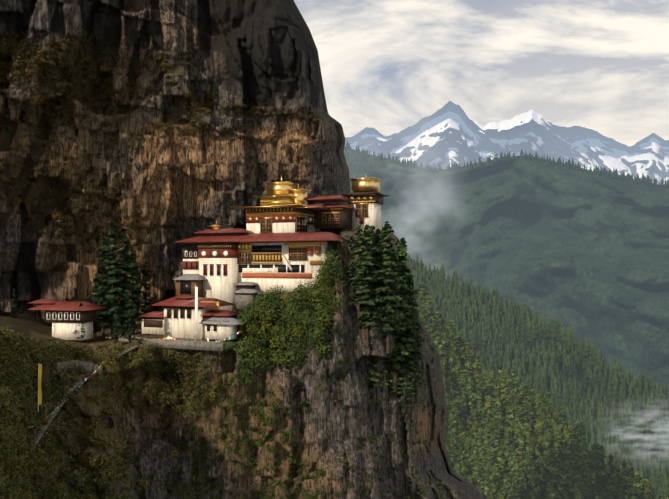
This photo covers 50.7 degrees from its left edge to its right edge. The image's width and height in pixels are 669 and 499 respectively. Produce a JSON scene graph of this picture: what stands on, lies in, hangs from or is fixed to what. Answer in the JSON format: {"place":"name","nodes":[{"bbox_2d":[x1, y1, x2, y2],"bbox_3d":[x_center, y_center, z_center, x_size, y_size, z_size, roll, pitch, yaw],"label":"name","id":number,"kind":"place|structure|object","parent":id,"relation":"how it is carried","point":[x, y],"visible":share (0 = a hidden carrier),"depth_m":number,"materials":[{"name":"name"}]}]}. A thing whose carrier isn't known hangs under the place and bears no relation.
{"place":"outdoors","nodes":[
{"label":"outdoors","id":0,"kind":"place"},
{"bbox_2d":[119,284,237,350],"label":"terrace","id":1,"kind":"structure","parent":0,"point":[207,344],"depth_m":189.35,"materials":[{"name":"grey stone"}]},
{"bbox_2d":[132,331,239,341],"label":"prayer flags","id":2,"kind":"object","parent":1,"relation":"hanging from","point":[211,341],"depth_m":186.04,"materials":[{"name":"fabric"}]},
{"bbox_2d":[139,295,246,339],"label":"monastery building","id":3,"kind":"structure","parent":0,"point":[176,318],"depth_m":197.62,"materials":[{"name":"white paint"}]},
{"bbox_2d":[0,0,485,498],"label":"cliff rock","id":4,"kind":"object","parent":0,"point":[261,54],"visible":0.69,"depth_m":223.06,"materials":[{"name":"brown stone"}]},
{"bbox_2d":[38,363,41,404],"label":"flag","id":5,"kind":"object","parent":4,"relation":"on","point":[39,384],"visible":0.9,"depth_m":159.85,"materials":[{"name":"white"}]},
{"bbox_2d":[0,364,101,455],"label":"prayer flags","id":6,"kind":"object","parent":4,"relation":"on","point":[79,386],"depth_m":178.92,"materials":[{"name":"fabric"}]},
{"bbox_2d":[28,299,108,339],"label":"small building","id":7,"kind":"structure","parent":4,"relation":"on","point":[63,317],"depth_m":195.18,"materials":[{"name":"white paint"}]},
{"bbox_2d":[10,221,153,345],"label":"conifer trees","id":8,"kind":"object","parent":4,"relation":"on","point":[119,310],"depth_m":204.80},
{"bbox_2d":[30,345,137,451],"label":"stone path stairs","id":9,"kind":"structure","parent":4,"relation":"on","point":[92,366],"depth_m":179.22,"materials":[{"name":"grey stone"}]},
{"bbox_2d":[0,323,236,498],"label":"slope bush","id":10,"kind":"object","parent":4,"relation":"on","point":[18,447],"visible":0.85,"depth_m":164.79,"materials":[{"name":"green plant"}]},
{"bbox_2d":[61,30,217,113],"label":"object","id":11,"kind":"object","parent":4,"relation":"on","point":[115,65],"depth_m":221.57,"materials":[{"name":"plant"}]},
{"bbox_2d":[0,29,320,284],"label":"cliff vegetation","id":12,"kind":"object","parent":4,"relation":"on","point":[62,56],"visible":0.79,"depth_m":221.90,"materials":[{"name":"green plant"}]},
{"bbox_2d":[173,274,261,308],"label":"small buildings","id":13,"kind":"structure","parent":4,"relation":"on","point":[246,293],"depth_m":209.63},
{"bbox_2d":[174,220,340,312],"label":"monastery building","id":14,"kind":"structure","parent":4,"relation":"on","point":[223,261],"depth_m":209.99,"materials":[{"name":"white paint"}]},
{"bbox_2d":[229,175,314,232],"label":"temple","id":15,"kind":"structure","parent":14,"relation":"on","point":[276,212],"depth_m":219.05,"materials":[{"name":"gold metal"}]},
{"bbox_2d":[233,231,345,385],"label":"broadleaf bush","id":16,"kind":"object","parent":4,"relation":"on","point":[298,316],"visible":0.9,"depth_m":191.25,"materials":[{"name":"green plant"}]},
{"bbox_2d":[179,264,460,498],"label":"shrubs","id":17,"kind":"object","parent":4,"relation":"on","point":[261,413],"visible":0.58,"depth_m":187.29,"materials":[{"name":"green plant"}]},
{"bbox_2d":[344,221,428,419],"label":"conifer trees","id":18,"kind":"object","parent":4,"relation":"on","point":[397,306],"depth_m":197.49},
{"bbox_2d":[292,195,354,228],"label":"temple building","id":19,"kind":"structure","parent":0,"point":[334,216],"depth_m":220.77,"materials":[{"name":"brown wood"}]},
{"bbox_2d":[341,174,389,230],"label":"temple tower","id":20,"kind":"structure","parent":0,"point":[365,196],"depth_m":226.20,"materials":[{"name":"white paint"}]},
{"bbox_2d":[294,0,668,146],"label":"sky","id":21,"kind":"structure","parent":0,"point":[387,66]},
{"bbox_2d":[343,148,668,395],"bbox_3d":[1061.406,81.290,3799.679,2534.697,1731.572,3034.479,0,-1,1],"label":"forest mountain","id":22,"kind":"structure","parent":0,"point":[583,254],"depth_m":4060.89,"materials":[{"name":"green plant"}]},
{"bbox_2d":[344,141,668,187],"bbox_3d":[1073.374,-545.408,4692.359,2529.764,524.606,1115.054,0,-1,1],"label":"ridge treeline","id":23,"kind":"object","parent":22,"relation":"on","point":[598,171],"visible":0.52,"depth_m":4540.05,"materials":[{"name":"green plant"}]},
{"bbox_2d":[345,101,668,184],"bbox_3d":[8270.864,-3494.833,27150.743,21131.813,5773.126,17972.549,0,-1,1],"label":"snow mountains","id":24,"kind":"structure","parent":0,"point":[445,135],"depth_m":28080.68,"materials":[{"name":"white snow"}]},
{"bbox_2d":[406,253,668,498],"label":"forest ridge","id":25,"kind":"structure","parent":0,"point":[631,429],"depth_m":1179.20,"materials":[{"name":"green plant"}]},
{"bbox_2d":[415,282,668,498],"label":"forest ridge","id":26,"kind":"object","parent":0,"point":[503,439],"visible":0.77,"depth_m":525.63,"materials":[{"name":"green plant"}]},
{"bbox_2d":[466,321,661,486],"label":"trees","id":27,"kind":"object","parent":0,"point":[580,379],"depth_m":1213.89,"materials":[{"name":"green plant"}]}
]}

